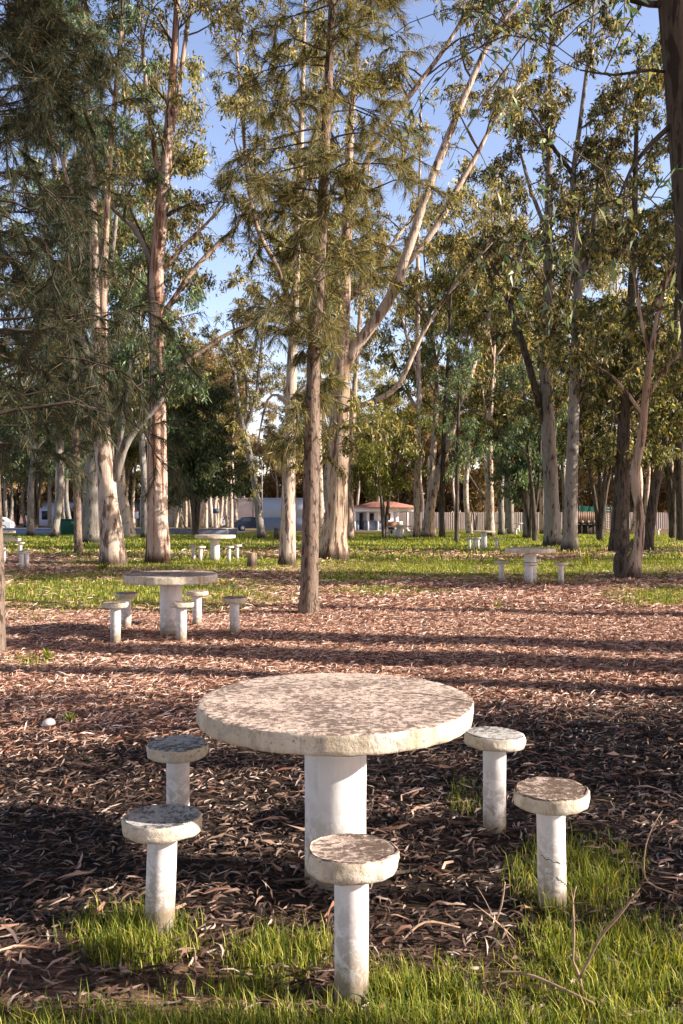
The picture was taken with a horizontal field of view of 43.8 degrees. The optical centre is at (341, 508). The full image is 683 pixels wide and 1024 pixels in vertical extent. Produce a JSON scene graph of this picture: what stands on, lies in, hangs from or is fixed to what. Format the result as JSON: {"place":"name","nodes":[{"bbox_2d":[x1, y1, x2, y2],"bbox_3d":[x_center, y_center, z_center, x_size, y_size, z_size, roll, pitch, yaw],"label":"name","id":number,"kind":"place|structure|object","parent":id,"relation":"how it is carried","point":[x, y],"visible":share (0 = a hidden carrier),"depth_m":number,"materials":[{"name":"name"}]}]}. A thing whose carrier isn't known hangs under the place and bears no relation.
{"place":"outdoors","nodes":[
{"label":"outdoors","id":0,"kind":"place"},
{"bbox_2d":[237,530,256,533],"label":"road","id":1,"kind":"structure","parent":0,"point":[239,531],"depth_m":87.51,"materials":[{"name":"asphalt"}]},
{"bbox_2d":[233,517,255,530],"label":"parked car","id":2,"kind":"object","parent":1,"relation":"on","point":[241,523],"visible":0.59,"depth_m":92.03,"materials":[{"name":"blue paint"}]},
{"bbox_2d":[0,0,674,513],"label":"sky","id":3,"kind":"structure","parent":0,"point":[494,145],"materials":[{"name":"blue"}]},
{"bbox_2d":[0,514,682,1023],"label":"ground","id":4,"kind":"structure","parent":0,"point":[226,908],"depth_m":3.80,"materials":[{"name":"brown plant"}]},
{"bbox_2d":[0,362,33,517],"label":"eucalyptus tree","id":5,"kind":"object","parent":4,"relation":"on","point":[4,433],"visible":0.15,"depth_m":97.46,"materials":[{"name":"green plant"}]},
{"bbox_2d":[0,385,44,519],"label":"eucalyptus tree","id":6,"kind":"object","parent":4,"relation":"on","point":[11,477],"visible":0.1,"depth_m":97.21,"materials":[{"name":"green plant"}]},
{"bbox_2d":[0,435,54,524],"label":"broadleaf tree","id":7,"kind":"object","parent":4,"relation":"on","point":[17,510],"visible":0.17,"depth_m":129.14,"materials":[{"name":"green plant"}]},
{"bbox_2d":[12,376,54,527],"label":"eucalyptus tree","id":8,"kind":"object","parent":4,"relation":"on","point":[49,509],"depth_m":100.54,"materials":[{"name":"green plant"}]},
{"bbox_2d":[0,378,71,527],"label":"broadleaf tree","id":9,"kind":"object","parent":4,"relation":"on","point":[25,458],"visible":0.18,"depth_m":71.58,"materials":[{"name":"green plant"}]},
{"bbox_2d":[0,213,85,535],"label":"eucalyptus tree","id":10,"kind":"object","parent":4,"relation":"on","point":[30,516],"visible":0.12,"depth_m":60.82,"materials":[{"name":"green plant"}]},
{"bbox_2d":[60,519,73,533],"bbox_3d":[-20.837,1.391,65.259,1.216,1.257,1.200,0,0,0],"label":"waste container","id":11,"kind":"object","parent":4,"relation":"on","point":[67,526],"visible":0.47,"depth_m":64.73,"materials":[{"name":"green plastic"}]},
{"bbox_2d":[0,163,146,536],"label":"eucalyptus tree","id":12,"kind":"object","parent":4,"relation":"on","point":[54,530],"visible":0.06,"depth_m":55.87,"materials":[{"name":"green plant"}]},
{"bbox_2d":[0,0,148,552],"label":"she oak tree","id":13,"kind":"object","parent":4,"relation":"on","point":[78,545],"visible":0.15,"depth_m":29.82,"materials":[{"name":"green plant"}]},
{"bbox_2d":[28,156,121,534],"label":"eucalyptus tree","id":14,"kind":"object","parent":4,"relation":"on","point":[62,516],"depth_m":65.25,"materials":[{"name":"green plant"}]},
{"bbox_2d":[1,11,176,543],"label":"eucalyptus tree","id":15,"kind":"object","parent":4,"relation":"on","point":[90,526],"visible":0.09,"depth_m":41.94,"materials":[{"name":"green plant"}]},
{"bbox_2d":[39,502,139,525],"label":"warehouse","id":16,"kind":"structure","parent":4,"relation":"on","point":[43,516],"depth_m":128.00,"materials":[{"name":"blue paint"}]},
{"bbox_2d":[0,0,212,653],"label":"she oak tree","id":17,"kind":"object","parent":4,"relation":"on","point":[33,44],"visible":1,"depth_m":8.95,"materials":[{"name":"green plant"}]},
{"bbox_2d":[1,0,212,565],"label":"eucalyptus tree","id":18,"kind":"object","parent":4,"relation":"on","point":[112,549],"visible":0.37,"depth_m":23.43,"materials":[{"name":"green plant"}]},
{"bbox_2d":[102,601,128,644],"bbox_3d":[-2.644,1.348,9.948,0.296,0.525,0.302,0,0,0],"label":"concrete stool","id":19,"kind":"object","parent":4,"relation":"on","point":[114,607],"visible":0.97,"depth_m":9.89,"materials":[{"name":"concrete"}]},
{"bbox_2d":[3,528,237,534],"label":"wall","id":20,"kind":"structure","parent":4,"relation":"on","point":[45,531],"depth_m":68.00,"materials":[{"name":"paint"}]},
{"bbox_2d":[115,591,137,628],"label":"concrete stool","id":21,"kind":"object","parent":4,"relation":"on","point":[126,611],"visible":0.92,"depth_m":11.02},
{"bbox_2d":[52,204,209,462],"bbox_3d":[-12.422,-8.832,53.363,9.487,21.853,8.354,0,0,10],"label":"eucalyptus tree","id":22,"kind":"object","parent":4,"relation":"on","point":[123,348],"visible":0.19,"depth_m":51.89,"materials":[{"name":"green plant"}]},
{"bbox_2d":[47,187,218,537],"bbox_3d":[-11.812,-9.131,52.961,12.082,22.368,9.933,0,0,-41],"label":"eucalyptus tree","id":23,"kind":"object","parent":4,"relation":"on","point":[183,272],"visible":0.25,"depth_m":52.62,"materials":[{"name":"green plant"}]},
{"bbox_2d":[14,50,257,536],"bbox_3d":[-13.614,-15.205,59.545,16.653,34.930,8.964,0,0,3],"label":"eucalyptus tree","id":24,"kind":"object","parent":4,"relation":"on","point":[184,159],"visible":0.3,"depth_m":58.63,"materials":[{"name":"green plant"}]},
{"bbox_2d":[125,354,146,527],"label":"eucalyptus tree","id":25,"kind":"object","parent":4,"relation":"on","point":[135,475],"visible":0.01,"depth_m":107.60,"materials":[{"name":"green plant"}]},
{"bbox_2d":[125,363,148,494],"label":"eucalyptus tree","id":26,"kind":"object","parent":4,"relation":"on","point":[128,472],"visible":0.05,"depth_m":107.01,"materials":[{"name":"green plant"}]},
{"bbox_2d":[121,804,202,936],"bbox_3d":[-0.679,1.373,3.180,0.296,0.473,0.298,2,0,0],"label":"concrete stool","id":27,"kind":"object","parent":4,"relation":"on","point":[160,830],"visible":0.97,"depth_m":3.13,"materials":[{"name":"concrete"}]},
{"bbox_2d":[123,570,217,635],"bbox_3d":[-2.113,1.203,10.541,1.152,0.813,1.141,0,0,0],"label":"concrete table","id":28,"kind":"object","parent":4,"relation":"on","point":[170,583],"visible":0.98,"depth_m":10.41,"materials":[{"name":"concrete"}]},
{"bbox_2d":[146,735,208,805],"bbox_3d":[-0.788,1.366,4.093,0.297,0.488,0.300,0,0,0],"label":"concrete stool","id":29,"kind":"object","parent":4,"relation":"on","point":[177,754],"visible":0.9,"depth_m":4.04,"materials":[{"name":"concrete"}]},
{"bbox_2d":[169,601,193,641],"bbox_3d":[-1.879,1.348,9.980,0.296,0.524,0.299,0,0,0],"label":"concrete stool","id":30,"kind":"object","parent":4,"relation":"on","point":[181,607],"visible":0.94,"depth_m":9.93,"materials":[{"name":"concrete"}]},
{"bbox_2d":[37,0,329,563],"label":"eucalyptus tree","id":31,"kind":"object","parent":4,"relation":"on","point":[157,550],"visible":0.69,"depth_m":24.25,"materials":[{"name":"green plant"}]},
{"bbox_2d":[166,308,217,361],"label":"eucalyptus tree","id":32,"kind":"object","parent":4,"relation":"on","point":[195,340],"visible":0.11,"depth_m":112.04,"materials":[{"name":"green plant"}]},
{"bbox_2d":[135,354,251,534],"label":"broadleaf tree","id":33,"kind":"object","parent":4,"relation":"on","point":[205,465],"visible":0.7,"depth_m":61.67,"materials":[{"name":"green plant"}]},
{"bbox_2d":[186,590,207,625],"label":"concrete stool","id":34,"kind":"object","parent":4,"relation":"on","point":[196,595],"visible":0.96,"depth_m":11.25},
{"bbox_2d":[139,498,260,525],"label":"warehouse","id":35,"kind":"structure","parent":4,"relation":"on","point":[245,508],"depth_m":122.00,"materials":[{"name":"white paint"}]},
{"bbox_2d":[194,534,235,560],"bbox_3d":[-3.771,1.188,25.338,1.214,0.844,1.210,0,0,0],"label":"concrete table","id":36,"kind":"object","parent":4,"relation":"on","point":[214,546],"visible":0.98,"depth_m":25.21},
{"bbox_2d":[198,357,232,527],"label":"eucalyptus tree","id":37,"kind":"object","parent":4,"relation":"on","point":[209,365],"visible":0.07,"depth_m":100.19,"materials":[{"name":"green plant"}]},
{"bbox_2d":[197,334,241,527],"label":"eucalyptus tree","id":38,"kind":"object","parent":4,"relation":"on","point":[231,499],"visible":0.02,"depth_m":110.37,"materials":[{"name":"green plant"}]},
{"bbox_2d":[197,341,256,527],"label":"eucalyptus tree","id":39,"kind":"object","parent":4,"relation":"on","point":[212,354],"visible":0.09,"depth_m":102.95,"materials":[{"name":"green plant"}]},
{"bbox_2d":[222,596,246,634],"bbox_3d":[-1.322,1.348,10.497,0.302,0.524,0.296,0,0,0],"label":"concrete stool","id":40,"kind":"object","parent":4,"relation":"on","point":[234,601],"visible":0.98,"depth_m":10.44,"materials":[{"name":"concrete"}]},
{"bbox_2d":[186,298,286,538],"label":"eucalyptus tree","id":41,"kind":"object","parent":4,"relation":"on","point":[255,395],"visible":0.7,"depth_m":52.41,"materials":[{"name":"green plant"}]},
{"bbox_2d":[215,337,282,529],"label":"eucalyptus tree","id":42,"kind":"object","parent":4,"relation":"on","point":[271,405],"visible":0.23,"depth_m":98.20,"materials":[{"name":"green plant"}]},
{"bbox_2d":[227,453,270,497],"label":"broadleaf tree","id":43,"kind":"object","parent":4,"relation":"on","point":[247,481],"visible":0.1,"depth_m":137.85,"materials":[{"name":"green plant"}]},
{"bbox_2d":[251,409,281,497],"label":"eucalyptus tree","id":44,"kind":"object","parent":4,"relation":"on","point":[272,416],"visible":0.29,"depth_m":129.01,"materials":[{"name":"green plant"}]},
{"bbox_2d":[251,430,325,497],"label":"broadleaf tree","id":45,"kind":"object","parent":4,"relation":"on","point":[269,487],"visible":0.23,"depth_m":132.29,"materials":[{"name":"green plant"}]},
{"bbox_2d":[261,383,325,497],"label":"eucalyptus tree","id":46,"kind":"object","parent":4,"relation":"on","point":[268,430],"visible":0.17,"depth_m":124.71,"materials":[{"name":"green plant"}]},
{"bbox_2d":[263,498,324,530],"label":"building","id":47,"kind":"structure","parent":4,"relation":"on","point":[272,513],"depth_m":92.02,"materials":[{"name":"white paint"}]},
{"bbox_2d":[175,0,424,565],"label":"eucalyptus tree","id":48,"kind":"object","parent":4,"relation":"on","point":[287,550],"visible":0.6,"depth_m":23.13,"materials":[{"name":"green plant"}]},
{"bbox_2d":[272,361,328,440],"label":"eucalyptus tree","id":49,"kind":"object","parent":4,"relation":"on","point":[299,378],"visible":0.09,"depth_m":122.76,"materials":[{"name":"green plant"}]},
{"bbox_2d":[255,177,357,533],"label":"eucalyptus tree","id":50,"kind":"object","parent":4,"relation":"on","point":[321,512],"visible":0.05,"depth_m":72.79,"materials":[{"name":"green plant"}]},
{"bbox_2d":[263,211,396,507],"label":"eucalyptus tree","id":51,"kind":"object","parent":4,"relation":"on","point":[323,367],"visible":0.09,"depth_m":66.46,"materials":[{"name":"green plant"}]},
{"bbox_2d":[196,672,473,891],"bbox_3d":[-0.023,1.203,3.589,1.163,0.814,1.160,0,0,0],"label":"concrete table","id":52,"kind":"object","parent":4,"relation":"on","point":[336,728],"visible":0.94,"depth_m":3.46,"materials":[{"name":"concrete"}]},
{"bbox_2d":[204,0,469,615],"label":"she oak tree","id":53,"kind":"object","parent":4,"relation":"on","point":[311,329],"visible":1,"depth_m":12.45,"materials":[{"name":"green plant"}]},
{"bbox_2d":[305,833,399,1006],"bbox_3d":[0.035,1.341,2.720,0.303,0.538,0.301,0,0,0],"label":"concrete stool","id":54,"kind":"object","parent":4,"relation":"on","point":[351,867],"visible":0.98,"depth_m":2.67,"materials":[{"name":"concrete"}]},
{"bbox_2d":[323,364,381,436],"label":"eucalyptus tree","id":55,"kind":"object","parent":4,"relation":"on","point":[360,386],"visible":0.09,"depth_m":123.66,"materials":[{"name":"green plant"}]},
{"bbox_2d":[274,863,449,881],"bbox_3d":[0.108,1.528,3.560,0.782,0.015,0.062,0,0,-14],"label":"fallen branch","id":56,"kind":"object","parent":4,"relation":"on","point":[396,873],"visible":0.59,"depth_m":3.56,"materials":[{"name":"wood"}]},
{"bbox_2d":[334,135,396,538],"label":"eucalyptus tree","id":57,"kind":"object","parent":4,"relation":"on","point":[350,523],"visible":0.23,"depth_m":52.37,"materials":[{"name":"green plant"}]},
{"bbox_2d":[353,444,388,505],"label":"broadleaf tree","id":58,"kind":"object","parent":4,"relation":"on","point":[361,499],"visible":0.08,"depth_m":128.86,"materials":[{"name":"green plant"}]},
{"bbox_2d":[358,349,406,501],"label":"eucalyptus tree","id":59,"kind":"object","parent":4,"relation":"on","point":[382,373],"visible":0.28,"depth_m":112.77,"materials":[{"name":"green plant"}]},
{"bbox_2d":[353,502,413,530],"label":"pavilion","id":60,"kind":"structure","parent":4,"relation":"on","point":[367,516],"depth_m":97.03,"materials":[{"name":"white paint"}]},
{"bbox_2d":[348,395,440,538],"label":"broadleaf tree","id":61,"kind":"object","parent":4,"relation":"on","point":[367,459],"visible":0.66,"depth_m":52.18,"materials":[{"name":"green plant"}]},
{"bbox_2d":[365,406,450,511],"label":"broadleaf tree","id":62,"kind":"object","parent":4,"relation":"on","point":[408,499],"visible":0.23,"depth_m":122.54,"materials":[{"name":"green plant"}]},
{"bbox_2d":[363,77,456,537],"bbox_3d":[4.126,-13.026,55.389,5.685,30.148,4.890,0,0,-12],"label":"eucalyptus tree","id":63,"kind":"object","parent":4,"relation":"on","point":[401,323],"visible":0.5,"depth_m":55.37,"materials":[{"name":"green plant"}]},
{"bbox_2d":[260,0,572,559],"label":"eucalyptus tree","id":64,"kind":"object","parent":4,"relation":"on","point":[333,541],"visible":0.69,"depth_m":26.49,"materials":[{"name":"green plant"}]},
{"bbox_2d":[400,365,453,511],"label":"eucalyptus tree","id":65,"kind":"object","parent":4,"relation":"on","point":[427,441],"visible":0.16,"depth_m":117.63,"materials":[{"name":"green plant"}]},
{"bbox_2d":[359,171,505,535],"bbox_3d":[6.055,-10.806,62.370,11.286,26.076,10.102,0,0,2],"label":"eucalyptus tree","id":66,"kind":"object","parent":4,"relation":"on","point":[439,277],"visible":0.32,"depth_m":60.95,"materials":[{"name":"green plant"}]},
{"bbox_2d":[405,255,474,536],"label":"eucalyptus tree","id":67,"kind":"object","parent":4,"relation":"on","point":[448,369],"visible":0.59,"depth_m":55.44,"materials":[{"name":"green plant"}]},
{"bbox_2d":[412,259,489,532],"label":"eucalyptus tree","id":68,"kind":"object","parent":4,"relation":"on","point":[468,525],"visible":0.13,"depth_m":76.09,"materials":[{"name":"green plant"}]},
{"bbox_2d":[421,334,500,542],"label":"eucalyptus tree","id":69,"kind":"object","parent":4,"relation":"on","point":[459,459],"visible":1,"depth_m":42.18,"materials":[{"name":"green plant"}]},
{"bbox_2d":[429,408,498,511],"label":"broadleaf tree","id":70,"kind":"object","parent":4,"relation":"on","point":[479,480],"visible":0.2,"depth_m":122.50,"materials":[{"name":"green plant"}]},
{"bbox_2d":[421,261,527,536],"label":"eucalyptus tree","id":71,"kind":"object","parent":4,"relation":"on","point":[429,511],"visible":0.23,"depth_m":56.90,"materials":[{"name":"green plant"}]},
{"bbox_2d":[445,191,513,529],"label":"eucalyptus tree","id":72,"kind":"object","parent":4,"relation":"on","point":[472,480],"visible":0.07,"depth_m":92.28,"materials":[{"name":"green plant"}]},
{"bbox_2d":[439,288,539,530],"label":"eucalyptus tree","id":73,"kind":"object","parent":4,"relation":"on","point":[506,504],"visible":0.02,"depth_m":82.21,"materials":[{"name":"green plant"}]},
{"bbox_2d":[473,882,515,951],"bbox_3d":[0.557,1.437,3.001,0.149,0.241,0.156,0,0,24],"label":"dead twig","id":74,"kind":"object","parent":4,"relation":"on","point":[500,925],"visible":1,"depth_m":3.00,"materials":[{"name":"wood"}]},
{"bbox_2d":[464,726,525,833],"bbox_3d":[0.738,1.339,4.099,0.296,0.541,0.301,0,0,0],"label":"concrete stool","id":75,"kind":"object","parent":4,"relation":"on","point":[494,744],"visible":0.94,"depth_m":4.05,"materials":[{"name":"concrete"}]},
{"bbox_2d":[433,155,566,535],"bbox_3d":[11.517,-10.768,60.086,10.049,25.938,11.226,0,0,-6],"label":"eucalyptus tree","id":76,"kind":"object","parent":4,"relation":"on","point":[483,368],"visible":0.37,"depth_m":59.01,"materials":[{"name":"green plant"}]},
{"bbox_2d":[467,212,537,534],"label":"eucalyptus tree","id":77,"kind":"object","parent":4,"relation":"on","point":[510,519],"visible":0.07,"depth_m":66.78,"materials":[{"name":"green plant"}]},
{"bbox_2d":[439,248,580,534],"bbox_3d":[12.248,-8.611,63.969,9.608,21.636,11.687,0,0,-23],"label":"eucalyptus tree","id":78,"kind":"object","parent":4,"relation":"on","point":[501,528],"visible":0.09,"depth_m":64.19,"materials":[{"name":"green plant"}]},
{"bbox_2d":[439,237,587,537],"bbox_3d":[12.104,-7.695,53.968,10.521,19.478,8.649,0,0,-17],"label":"eucalyptus tree","id":79,"kind":"object","parent":4,"relation":"on","point":[527,303],"visible":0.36,"depth_m":53.82,"materials":[{"name":"green plant"}]},
{"bbox_2d":[399,512,632,527],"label":"sheet fence","id":80,"kind":"object","parent":4,"relation":"on","point":[403,516],"visible":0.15,"depth_m":110.01,"materials":[{"name":"metal"}]},
{"bbox_2d":[482,426,566,537],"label":"broadleaf tree","id":81,"kind":"object","parent":4,"relation":"on","point":[517,472],"visible":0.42,"depth_m":52.40,"materials":[{"name":"green plant"}]},
{"bbox_2d":[486,353,568,541],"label":"eucalyptus tree","id":82,"kind":"object","parent":4,"relation":"on","point":[533,420],"visible":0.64,"depth_m":45.04,"materials":[{"name":"green plant"}]},
{"bbox_2d":[471,231,583,533],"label":"eucalyptus tree","id":83,"kind":"object","parent":4,"relation":"on","point":[541,530],"visible":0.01,"depth_m":73.45,"materials":[{"name":"green plant"}]},
{"bbox_2d":[376,0,682,360],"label":"eucalyptus tree","id":84,"kind":"object","parent":4,"relation":"on","point":[670,32],"visible":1,"depth_m":7.17,"materials":[{"name":"green plant"}]},
{"bbox_2d":[505,547,555,583],"bbox_3d":[3.929,1.208,17.688,1.032,0.804,1.024,0,0,0],"label":"concrete table","id":85,"kind":"object","parent":4,"relation":"on","point":[530,553],"visible":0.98,"depth_m":17.52,"materials":[{"name":"concrete"}]},
{"bbox_2d":[424,0,661,546],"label":"eucalyptus tree","id":86,"kind":"object","parent":4,"relation":"on","point":[546,401],"visible":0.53,"depth_m":36.47,"materials":[{"name":"green plant"}]},
{"bbox_2d":[492,971,594,1004],"bbox_3d":[0.637,1.499,2.683,0.328,0.028,0.032,0,0,30],"label":"fallen branch","id":87,"kind":"object","parent":4,"relation":"on","point":[551,984],"visible":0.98,"depth_m":2.69,"materials":[{"name":"wood"}]},
{"bbox_2d":[513,777,589,912],"bbox_3d":[0.822,1.347,3.321,0.294,0.525,0.299,-1,0,0],"label":"concrete stool","id":88,"kind":"object","parent":4,"relation":"on","point":[551,803],"visible":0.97,"depth_m":3.27,"materials":[{"name":"concrete"}]},
{"bbox_2d":[445,512,668,528],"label":"sheet fence","id":89,"kind":"object","parent":4,"relation":"on","point":[661,520],"visible":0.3,"depth_m":104.03,"materials":[{"name":"metal"}]},
{"bbox_2d":[493,263,622,534],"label":"eucalyptus tree","id":90,"kind":"object","parent":4,"relation":"on","point":[598,284],"visible":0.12,"depth_m":62.40,"materials":[{"name":"green plant"}]},
{"bbox_2d":[535,423,604,511],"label":"broadleaf tree","id":91,"kind":"object","parent":4,"relation":"on","point":[582,475],"visible":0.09,"depth_m":126.42,"materials":[{"name":"green plant"}]},
{"bbox_2d":[480,0,663,551],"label":"eucalyptus tree","id":92,"kind":"object","parent":4,"relation":"on","point":[591,144],"visible":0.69,"depth_m":30.91,"materials":[{"name":"green plant"}]},
{"bbox_2d":[578,507,611,534],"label":"play frame","id":93,"kind":"object","parent":4,"relation":"on","point":[586,522],"visible":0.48,"depth_m":67.39,"materials":[{"name":"brown wood"}]},
{"bbox_2d":[578,445,615,510],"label":"broadleaf tree","id":94,"kind":"object","parent":4,"relation":"on","point":[609,496],"visible":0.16,"depth_m":127.69,"materials":[{"name":"green plant"}]},
{"bbox_2d":[538,360,671,540],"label":"broadleaf tree","id":95,"kind":"object","parent":4,"relation":"on","point":[589,413],"visible":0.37,"depth_m":47.03,"materials":[{"name":"green plant"}]},
{"bbox_2d":[533,173,682,579],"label":"eucalyptus tree","id":96,"kind":"object","parent":4,"relation":"on","point":[626,566],"visible":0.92,"depth_m":18.89,"materials":[{"name":"green plant"}]},
{"bbox_2d":[557,179,672,533],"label":"eucalyptus tree","id":97,"kind":"object","parent":4,"relation":"on","point":[617,290],"visible":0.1,"depth_m":73.27,"materials":[{"name":"green plant"}]},
{"bbox_2d":[558,27,682,551],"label":"eucalyptus tree","id":98,"kind":"object","parent":4,"relation":"on","point":[619,537],"visible":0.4,"depth_m":31.67,"materials":[{"name":"green plant"}]},
{"bbox_2d":[591,299,678,519],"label":"eucalyptus tree","id":99,"kind":"object","parent":4,"relation":"on","point":[647,485],"visible":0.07,"depth_m":60.31,"materials":[{"name":"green plant"}]},
{"bbox_2d":[610,226,682,550],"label":"eucalyptus tree","id":100,"kind":"object","parent":4,"relation":"on","point":[663,407],"visible":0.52,"depth_m":31.29,"materials":[{"name":"green plant"}]},
{"bbox_2d":[614,346,680,537],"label":"broadleaf tree","id":101,"kind":"object","parent":4,"relation":"on","point":[671,499],"visible":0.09,"depth_m":52.38,"materials":[{"name":"green plant"}]},
{"bbox_2d":[614,102,682,540],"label":"eucalyptus tree","id":102,"kind":"object","parent":4,"relation":"on","point":[678,483],"visible":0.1,"depth_m":46.16,"materials":[{"name":"green plant"}]},
{"bbox_2d":[643,454,667,512],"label":"broadleaf tree","id":103,"kind":"object","parent":4,"relation":"on","point":[662,495],"visible":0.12,"depth_m":131.84,"materials":[{"name":"green plant"}]},
{"bbox_2d":[0,533,682,1023],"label":"grass","id":104,"kind":"structure","parent":0,"point":[134,927],"depth_m":3.05,"materials":[{"name":"plant"}]},
{"bbox_2d":[570,886,639,1000],"bbox_3d":[0.822,1.370,2.695,0.079,0.388,0.228,0,0,-43],"label":"dead twig","id":105,"kind":"object","parent":104,"relation":"on","point":[603,932],"visible":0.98,"depth_m":2.71,"materials":[{"name":"wood"}]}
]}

